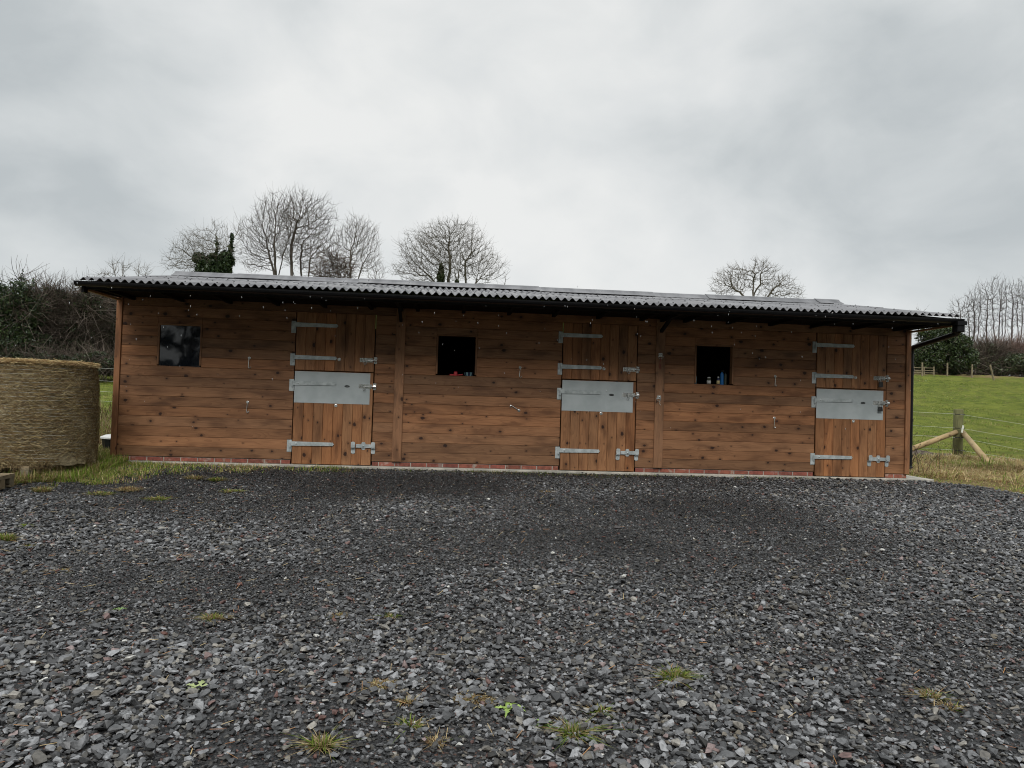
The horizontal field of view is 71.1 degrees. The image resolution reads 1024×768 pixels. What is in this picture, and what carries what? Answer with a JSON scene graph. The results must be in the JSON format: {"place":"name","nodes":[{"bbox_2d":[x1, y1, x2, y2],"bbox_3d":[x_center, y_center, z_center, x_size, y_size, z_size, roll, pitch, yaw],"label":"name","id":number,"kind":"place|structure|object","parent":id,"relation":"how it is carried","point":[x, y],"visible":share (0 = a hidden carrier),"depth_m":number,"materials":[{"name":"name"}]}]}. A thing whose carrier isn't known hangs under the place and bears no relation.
{"place":"outdoors","nodes":[
{"label":"outdoors","id":0,"kind":"place"},
{"bbox_2d":[15,286,964,429],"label":"raindrops","id":1,"kind":"object","parent":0,"point":[506,333],"visible":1,"depth_m":8.23,"materials":[{"name":"liquid"}]},
{"bbox_2d":[0,462,1023,767],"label":"gravel yard","id":2,"kind":"structure","parent":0,"point":[490,721],"depth_m":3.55,"materials":[{"name":"grey gravel"}]},
{"bbox_2d":[0,473,14,489],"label":"wooden pallet","id":3,"kind":"object","parent":2,"relation":"on","point":[6,479],"visible":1,"depth_m":7.59,"materials":[{"name":"brown wood"}]},
{"bbox_2d":[0,532,21,540],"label":"grass tuft","id":4,"kind":"object","parent":2,"relation":"on","point":[7,537],"visible":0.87,"depth_m":5.45,"materials":[{"name":"green plant"}]},
{"bbox_2d":[0,465,69,477],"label":"wooden pallet","id":5,"kind":"object","parent":2,"relation":"on","point":[26,469],"visible":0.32,"depth_m":8.04,"materials":[{"name":"brown wood"}]},
{"bbox_2d":[0,357,101,471],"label":"round bale","id":6,"kind":"object","parent":5,"relation":"on","point":[37,429],"visible":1,"depth_m":8.14,"materials":[{"name":"plant"}]},
{"bbox_2d":[30,485,52,492],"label":"grass tuft","id":7,"kind":"object","parent":2,"relation":"on","point":[43,489],"visible":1,"depth_m":7.46,"materials":[{"name":"green plant"}]},
{"bbox_2d":[85,491,117,495],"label":"grass tuft","id":8,"kind":"object","parent":2,"relation":"on","point":[104,494],"visible":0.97,"depth_m":7.46,"materials":[{"name":"green plant"}]},
{"bbox_2d":[113,486,147,491],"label":"grass tuft","id":9,"kind":"object","parent":2,"relation":"on","point":[125,488],"visible":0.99,"depth_m":7.70,"materials":[{"name":"green plant"}]},
{"bbox_2d":[136,495,176,500],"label":"grass tuft","id":10,"kind":"object","parent":2,"relation":"on","point":[159,497],"visible":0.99,"depth_m":7.34,"materials":[{"name":"green plant"}]},
{"bbox_2d":[2,444,341,486],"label":"grass verge","id":11,"kind":"object","parent":2,"relation":"on","point":[105,461],"depth_m":8.59,"materials":[{"name":"green plant"}]},
{"bbox_2d":[100,434,110,449],"bbox_3d":[-5.732,0.892,10.582,0.620,0.305,0.620,2,-1,-5],"label":"plastic tub","id":12,"kind":"object","parent":11,"relation":"on","point":[106,439],"visible":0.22,"depth_m":10.33,"materials":[{"name":"plastic"}]},
{"bbox_2d":[182,553,193,557],"bbox_3d":[-2.377,1.264,5.260,0.094,0.037,0.056,1,-1,12],"label":"rock","id":13,"kind":"object","parent":2,"relation":"on","point":[189,554],"visible":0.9,"depth_m":5.25,"materials":[{"name":"stone"}]},
{"bbox_2d":[183,474,207,479],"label":"grass tuft","id":14,"kind":"object","parent":2,"relation":"on","point":[197,477],"visible":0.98,"depth_m":8.45,"materials":[{"name":"green plant"}]},
{"bbox_2d":[187,680,207,688],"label":"weed","id":15,"kind":"object","parent":2,"relation":"on","point":[201,682],"visible":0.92,"depth_m":3.11,"materials":[{"name":"green plant"}]},
{"bbox_2d":[184,610,242,625],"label":"grass tuft","id":16,"kind":"object","parent":2,"relation":"on","point":[214,616],"visible":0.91,"depth_m":3.97,"materials":[{"name":"green plant"}]},
{"bbox_2d":[203,476,229,481],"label":"grass tuft","id":17,"kind":"object","parent":2,"relation":"on","point":[216,479],"visible":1,"depth_m":8.43,"materials":[{"name":"green plant"}]},
{"bbox_2d":[216,488,244,492],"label":"grass tuft","id":18,"kind":"object","parent":2,"relation":"on","point":[230,491],"visible":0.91,"depth_m":7.92,"materials":[{"name":"green plant"}]},
{"bbox_2d":[279,724,364,761],"bbox_3d":[-0.719,1.333,2.682,0.369,0.052,0.328,2,-1,-5],"label":"grass tuft","id":19,"kind":"object","parent":2,"relation":"on","point":[328,743],"visible":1,"depth_m":2.68,"materials":[{"name":"green plant"}]},
{"bbox_2d":[318,612,349,618],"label":"grass tuft","id":20,"kind":"object","parent":2,"relation":"on","point":[339,614],"visible":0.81,"depth_m":4.10,"materials":[{"name":"plant"}]},
{"bbox_2d":[360,677,400,690],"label":"grass tuft","id":21,"kind":"object","parent":2,"relation":"on","point":[376,682],"visible":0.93,"depth_m":3.21,"materials":[{"name":"plant"}]},
{"bbox_2d":[374,612,400,619],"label":"grass tuft","id":22,"kind":"object","parent":2,"relation":"on","point":[389,615],"visible":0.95,"depth_m":4.10,"materials":[{"name":"green plant"}]},
{"bbox_2d":[379,712,432,737],"bbox_3d":[-0.431,1.345,2.863,0.210,0.041,0.331,1,-2,38],"label":"grass tuft","id":23,"kind":"object","parent":2,"relation":"on","point":[417,722],"visible":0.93,"depth_m":2.87,"materials":[{"name":"green plant"}]},
{"bbox_2d":[395,694,419,706],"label":"grass tuft","id":24,"kind":"object","parent":2,"relation":"on","point":[406,701],"visible":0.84,"depth_m":3.05,"materials":[{"name":"yellow plant"}]},
{"bbox_2d":[420,727,461,752],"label":"grass tuft","id":25,"kind":"object","parent":2,"relation":"on","point":[433,739],"visible":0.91,"depth_m":2.74,"materials":[{"name":"beige plant"}]},
{"bbox_2d":[448,685,495,708],"bbox_3d":[-0.179,1.357,3.099,0.276,0.026,0.238,1,-2,23],"label":"grass tuft","id":26,"kind":"object","parent":2,"relation":"on","point":[480,698],"visible":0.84,"depth_m":3.10,"materials":[{"name":"plant"}]},
{"bbox_2d":[495,701,524,717],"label":"weed","id":27,"kind":"object","parent":2,"relation":"on","point":[506,710],"visible":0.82,"depth_m":3.04,"materials":[{"name":"green plant"}]},
{"bbox_2d":[161,463,903,483],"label":"wall foot grass","id":28,"kind":"structure","parent":2,"relation":"on","point":[498,472],"depth_m":9.61,"materials":[{"name":"green plant"}]},
{"bbox_2d":[532,713,621,749],"bbox_3d":[0.299,1.366,2.835,0.463,0.054,0.415,2,-1,-5],"label":"grass tuft","id":29,"kind":"object","parent":2,"relation":"on","point":[575,728],"visible":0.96,"depth_m":2.84,"materials":[{"name":"green plant"}]},
{"bbox_2d":[571,702,614,716],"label":"grass tuft","id":30,"kind":"object","parent":2,"relation":"on","point":[602,709],"visible":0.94,"depth_m":3.04,"materials":[{"name":"green plant"}]},
{"bbox_2d":[627,657,709,690],"bbox_3d":[0.674,1.368,3.420,0.503,0.051,0.403,1,-2,38],"label":"grass tuft","id":31,"kind":"object","parent":2,"relation":"on","point":[675,673],"visible":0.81,"depth_m":3.40,"materials":[{"name":"green plant"}]},
{"bbox_2d":[904,682,961,700],"bbox_3d":[1.963,1.436,3.337,0.360,0.037,0.263,3,-2,-37],"label":"grass tuft","id":32,"kind":"object","parent":2,"relation":"on","point":[933,694],"visible":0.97,"depth_m":3.32,"materials":[{"name":"yellow plant"}]},
{"bbox_2d":[926,698,963,712],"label":"grass tuft","id":33,"kind":"object","parent":2,"relation":"on","point":[950,705],"visible":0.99,"depth_m":3.23,"materials":[{"name":"plant"}]},
{"bbox_2d":[0,0,1023,344],"label":"sky","id":34,"kind":"structure","parent":0,"point":[871,150],"materials":[{"name":"grey"}]},
{"bbox_2d":[97,372,1023,493],"bbox_3d":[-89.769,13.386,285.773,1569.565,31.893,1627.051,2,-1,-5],"label":"pasture ground","id":35,"kind":"structure","parent":0,"point":[958,379],"depth_m":29.59,"materials":[{"name":"green plant"}]},
{"bbox_2d":[0,255,70,356],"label":"evergreen shrub","id":36,"kind":"object","parent":35,"relation":"on","point":[13,320],"visible":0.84,"depth_m":23.69,"materials":[{"name":"green plant"}]},
{"bbox_2d":[0,331,114,381],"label":"thicket","id":37,"kind":"object","parent":35,"relation":"on","point":[104,359],"visible":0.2,"depth_m":23.01,"materials":[{"name":"brown plant"}]},
{"bbox_2d":[16,264,116,359],"bbox_3d":[-15.652,-1.742,25.022,4.328,4.832,3.407,2,-1,-5],"label":"bramble shrub","id":38,"kind":"object","parent":35,"relation":"on","point":[83,311],"visible":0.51,"depth_m":24.62,"materials":[{"name":"brown plant"}]},
{"bbox_2d":[64,267,137,353],"bbox_3d":[-15.383,-2.169,27.031,4.198,4.668,3.458,2,-1,-5],"label":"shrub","id":39,"kind":"object","parent":35,"relation":"on","point":[113,324],"visible":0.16,"depth_m":26.50,"materials":[{"name":"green plant"}]},
{"bbox_2d":[98,400,111,447],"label":"dry undergrowth","id":40,"kind":"object","parent":35,"relation":"on","point":[105,415],"visible":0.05,"depth_m":13.24,"materials":[{"name":"brown plant"}]},
{"bbox_2d":[82,255,133,276],"bbox_3d":[-21.202,-4.214,37.719,2.650,5.652,1.681,1,-2,19],"label":"bare tree","id":41,"kind":"object","parent":35,"relation":"on","point":[123,270],"visible":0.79,"depth_m":37.92,"materials":[{"name":"brown plant"}]},
{"bbox_2d":[128,255,152,275],"bbox_3d":[-19.607,-4.122,37.839,1.356,5.496,1.260,3,-2,-44],"label":"bare tree","id":42,"kind":"object","parent":35,"relation":"on","point":[137,271],"visible":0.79,"depth_m":37.90,"materials":[{"name":"brown plant"}]},
{"bbox_2d":[157,214,249,272],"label":"bare tree","id":43,"kind":"object","parent":35,"relation":"on","point":[217,261],"visible":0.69,"depth_m":41.56,"materials":[{"name":"brown plant"}]},
{"bbox_2d":[235,181,300,274],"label":"bare tree","id":44,"kind":"object","parent":35,"relation":"on","point":[271,236],"visible":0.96,"depth_m":44.82,"materials":[{"name":"brown plant"}]},
{"bbox_2d":[276,186,346,276],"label":"bare tree","id":45,"kind":"object","parent":35,"relation":"on","point":[305,225],"visible":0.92,"depth_m":45.77,"materials":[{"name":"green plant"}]},
{"bbox_2d":[300,239,363,278],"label":"thicket","id":46,"kind":"object","parent":35,"relation":"on","point":[335,270],"visible":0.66,"depth_m":43.81,"materials":[{"name":"brown plant"}]},
{"bbox_2d":[335,214,382,278],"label":"bare tree","id":47,"kind":"object","parent":35,"relation":"on","point":[351,250],"visible":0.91,"depth_m":49.88,"materials":[{"name":"brown plant"}]},
{"bbox_2d":[364,257,390,278],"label":"bare tree","id":48,"kind":"object","parent":35,"relation":"on","point":[375,269],"visible":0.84,"depth_m":49.95,"materials":[{"name":"brown plant"}]},
{"bbox_2d":[383,215,510,283],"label":"bare tree","id":49,"kind":"object","parent":35,"relation":"on","point":[441,276],"visible":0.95,"depth_m":44.68,"materials":[{"name":"brown plant"}]},
{"bbox_2d":[129,454,933,481],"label":"concrete slab","id":50,"kind":"structure","parent":35,"relation":"on","point":[908,477],"depth_m":9.87,"materials":[{"name":"grey concrete"}]},
{"bbox_2d":[73,271,966,477],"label":"stable block","id":51,"kind":"structure","parent":50,"relation":"on","point":[283,369],"depth_m":9.86,"materials":[{"name":"brown wood"}]},
{"bbox_2d":[157,323,202,367],"bbox_3d":[-4.419,-0.511,9.581,0.565,0.573,0.131,2,-1,-5],"label":"window","id":52,"kind":"structure","parent":51,"relation":"in","point":[183,341],"depth_m":9.53,"materials":[{"name":"black glass"}]},
{"bbox_2d":[287,371,375,464],"bbox_3d":[-2.423,0.460,9.662,1.169,1.248,0.093,2,-1,-5],"label":"lower door","id":53,"kind":"structure","parent":51,"relation":"in","point":[332,413],"depth_m":9.66,"materials":[{"name":"brown wood"}]},
{"bbox_2d":[290,312,376,371],"bbox_3d":[-2.399,-0.566,9.688,1.153,0.782,0.093,2,-1,-5],"label":"upper door","id":54,"kind":"structure","parent":51,"relation":"in","point":[324,341],"depth_m":9.69,"materials":[{"name":"brown wood"}]},
{"bbox_2d":[436,334,477,376],"bbox_3d":[-0.764,-0.389,9.889,0.555,0.573,0.131,2,-1,-5],"label":"window","id":55,"kind":"structure","parent":51,"relation":"in","point":[450,335],"depth_m":9.83,"materials":[{"name":"brown wood"}]},
{"bbox_2d":[464,372,473,375],"bbox_3d":[-0.598,-0.132,9.938,0.136,0.052,0.116,2,-1,-5],"label":"striped tub","id":56,"kind":"object","parent":51,"relation":"on","point":[468,373],"visible":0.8,"depth_m":9.89,"materials":[{"name":"blue plastic"}]},
{"bbox_2d":[555,380,638,471],"bbox_3d":[1.192,0.580,9.967,1.169,1.248,0.093,2,-1,-5],"label":"lower door","id":57,"kind":"structure","parent":51,"relation":"in","point":[597,433],"depth_m":9.96,"materials":[{"name":"brown wood"}]},
{"bbox_2d":[558,323,639,380],"bbox_3d":[1.216,-0.446,9.992,1.153,0.782,0.093,2,-1,-5],"label":"upper door","id":58,"kind":"structure","parent":51,"relation":"in","point":[586,347],"depth_m":9.99,"materials":[{"name":"brown wood"}]},
{"bbox_2d":[694,344,733,385],"bbox_3d":[2.855,-0.269,10.194,0.563,0.573,0.131,2,-1,-5],"label":"window","id":59,"kind":"structure","parent":51,"relation":"in","point":[710,345],"depth_m":10.15,"materials":[{"name":"brown wood"}]},
{"bbox_2d":[720,370,725,384],"bbox_3d":[3.009,-0.093,10.219,0.087,0.212,0.051,2,-1,-5],"label":"spray bottle","id":60,"kind":"object","parent":51,"relation":"on","point":[722,378],"visible":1,"depth_m":10.20,"materials":[{"name":"blue plastic"}]},
{"bbox_2d":[724,374,726,384],"bbox_3d":[3.043,-0.069,10.226,0.040,0.165,0.039,2,-1,-5],"label":"dark can","id":61,"kind":"object","parent":51,"relation":"on","point":[725,379],"visible":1,"depth_m":10.21,"materials":[{"name":"green metal"}]},
{"bbox_2d":[810,388,889,476],"bbox_3d":[4.848,0.702,10.275,1.169,1.248,0.093,2,-1,-5],"label":"lower door","id":62,"kind":"structure","parent":51,"relation":"in","point":[858,450],"depth_m":10.27,"materials":[{"name":"brown wood"}]},
{"bbox_2d":[812,333,889,389],"bbox_3d":[4.871,-0.324,10.300,1.153,0.782,0.093,2,-1,-5],"label":"upper door","id":63,"kind":"structure","parent":51,"relation":"in","point":[847,361],"depth_m":10.30,"materials":[{"name":"brown wood"}]},
{"bbox_2d":[100,368,1020,467],"bbox_3d":[-1.374,0.687,16.115,28.522,1.884,3.596,2,-1,6],"label":"wire fence","id":64,"kind":"object","parent":35,"relation":"on","point":[958,433],"visible":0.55,"depth_m":16.42,"materials":[{"name":"wood"},{"name":"metal wire"}]},
{"bbox_2d":[708,256,806,298],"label":"bare tree","id":65,"kind":"object","parent":35,"relation":"on","point":[779,285],"visible":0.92,"depth_m":59.85,"materials":[{"name":"brown plant"}]},
{"bbox_2d":[914,367,934,375],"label":"rail fence","id":66,"kind":"object","parent":35,"relation":"on","point":[924,370],"visible":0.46,"depth_m":68.17,"materials":[{"name":"wood"}]},
{"bbox_2d":[909,433,968,473],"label":"dead stalks","id":67,"kind":"object","parent":35,"relation":"on","point":[932,454],"visible":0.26,"depth_m":11.50,"materials":[{"name":"brown plant"}]},
{"bbox_2d":[914,327,981,374],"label":"evergreen tree","id":68,"kind":"object","parent":35,"relation":"on","point":[951,352],"visible":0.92,"depth_m":70.02,"materials":[{"name":"green plant"}]},
{"bbox_2d":[950,294,974,335],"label":"bare tree","id":69,"kind":"object","parent":35,"relation":"on","point":[960,315],"visible":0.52,"depth_m":83.87,"materials":[{"name":"brown plant"}]},
{"bbox_2d":[906,450,1023,493],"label":"rough grass","id":70,"kind":"structure","parent":35,"relation":"on","point":[1003,465],"depth_m":12.52,"materials":[{"name":"plant"}]},
{"bbox_2d":[914,362,1023,379],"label":"stock fence","id":71,"kind":"object","parent":35,"relation":"on","point":[947,368],"visible":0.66,"depth_m":62.99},
{"bbox_2d":[960,292,980,339],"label":"bare tree","id":72,"kind":"object","parent":35,"relation":"on","point":[968,322],"visible":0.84,"depth_m":85.98,"materials":[{"name":"brown plant"}]},
{"bbox_2d":[967,279,985,341],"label":"bare tree","id":73,"kind":"object","parent":35,"relation":"on","point":[977,308],"visible":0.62,"depth_m":88.01,"materials":[{"name":"brown plant"}]},
{"bbox_2d":[939,324,1020,376],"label":"bramble shrub","id":74,"kind":"object","parent":35,"relation":"on","point":[987,349],"visible":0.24,"depth_m":75.54,"materials":[{"name":"brown plant"}]},
{"bbox_2d":[974,281,1001,334],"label":"bare tree","id":75,"kind":"object","parent":35,"relation":"on","point":[987,313],"visible":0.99,"depth_m":84.97,"materials":[{"name":"brown plant"}]},
{"bbox_2d":[986,276,1007,337],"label":"bare tree","id":76,"kind":"object","parent":35,"relation":"on","point":[993,327],"visible":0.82,"depth_m":86.92,"materials":[{"name":"brown plant"}]},
{"bbox_2d":[974,325,1023,354],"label":"scrub","id":77,"kind":"object","parent":35,"relation":"on","point":[1018,347],"visible":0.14,"depth_m":78.99,"materials":[{"name":"brown plant"}]},
{"bbox_2d":[976,338,1023,376],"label":"hedge","id":78,"kind":"object","parent":35,"relation":"on","point":[1017,363],"visible":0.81,"depth_m":74.78,"materials":[{"name":"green plant"}]},
{"bbox_2d":[997,276,1013,342],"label":"bare tree","id":79,"kind":"object","parent":35,"relation":"on","point":[1005,319],"visible":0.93,"depth_m":84.00,"materials":[{"name":"brown plant"}]},
{"bbox_2d":[1002,279,1021,337],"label":"bare tree","id":80,"kind":"object","parent":35,"relation":"on","point":[1013,315],"visible":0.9,"depth_m":85.94,"materials":[{"name":"brown plant"}]},
{"bbox_2d":[1009,278,1023,340],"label":"bare tree","id":81,"kind":"object","parent":35,"relation":"on","point":[1019,309],"visible":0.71,"depth_m":87.92,"materials":[{"name":"brown plant"}]},
{"bbox_2d":[1012,278,1023,327],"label":"bare tree","id":82,"kind":"object","parent":35,"relation":"on","point":[1021,303],"visible":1,"depth_m":85.33,"materials":[{"name":"brown plant"}]}
]}

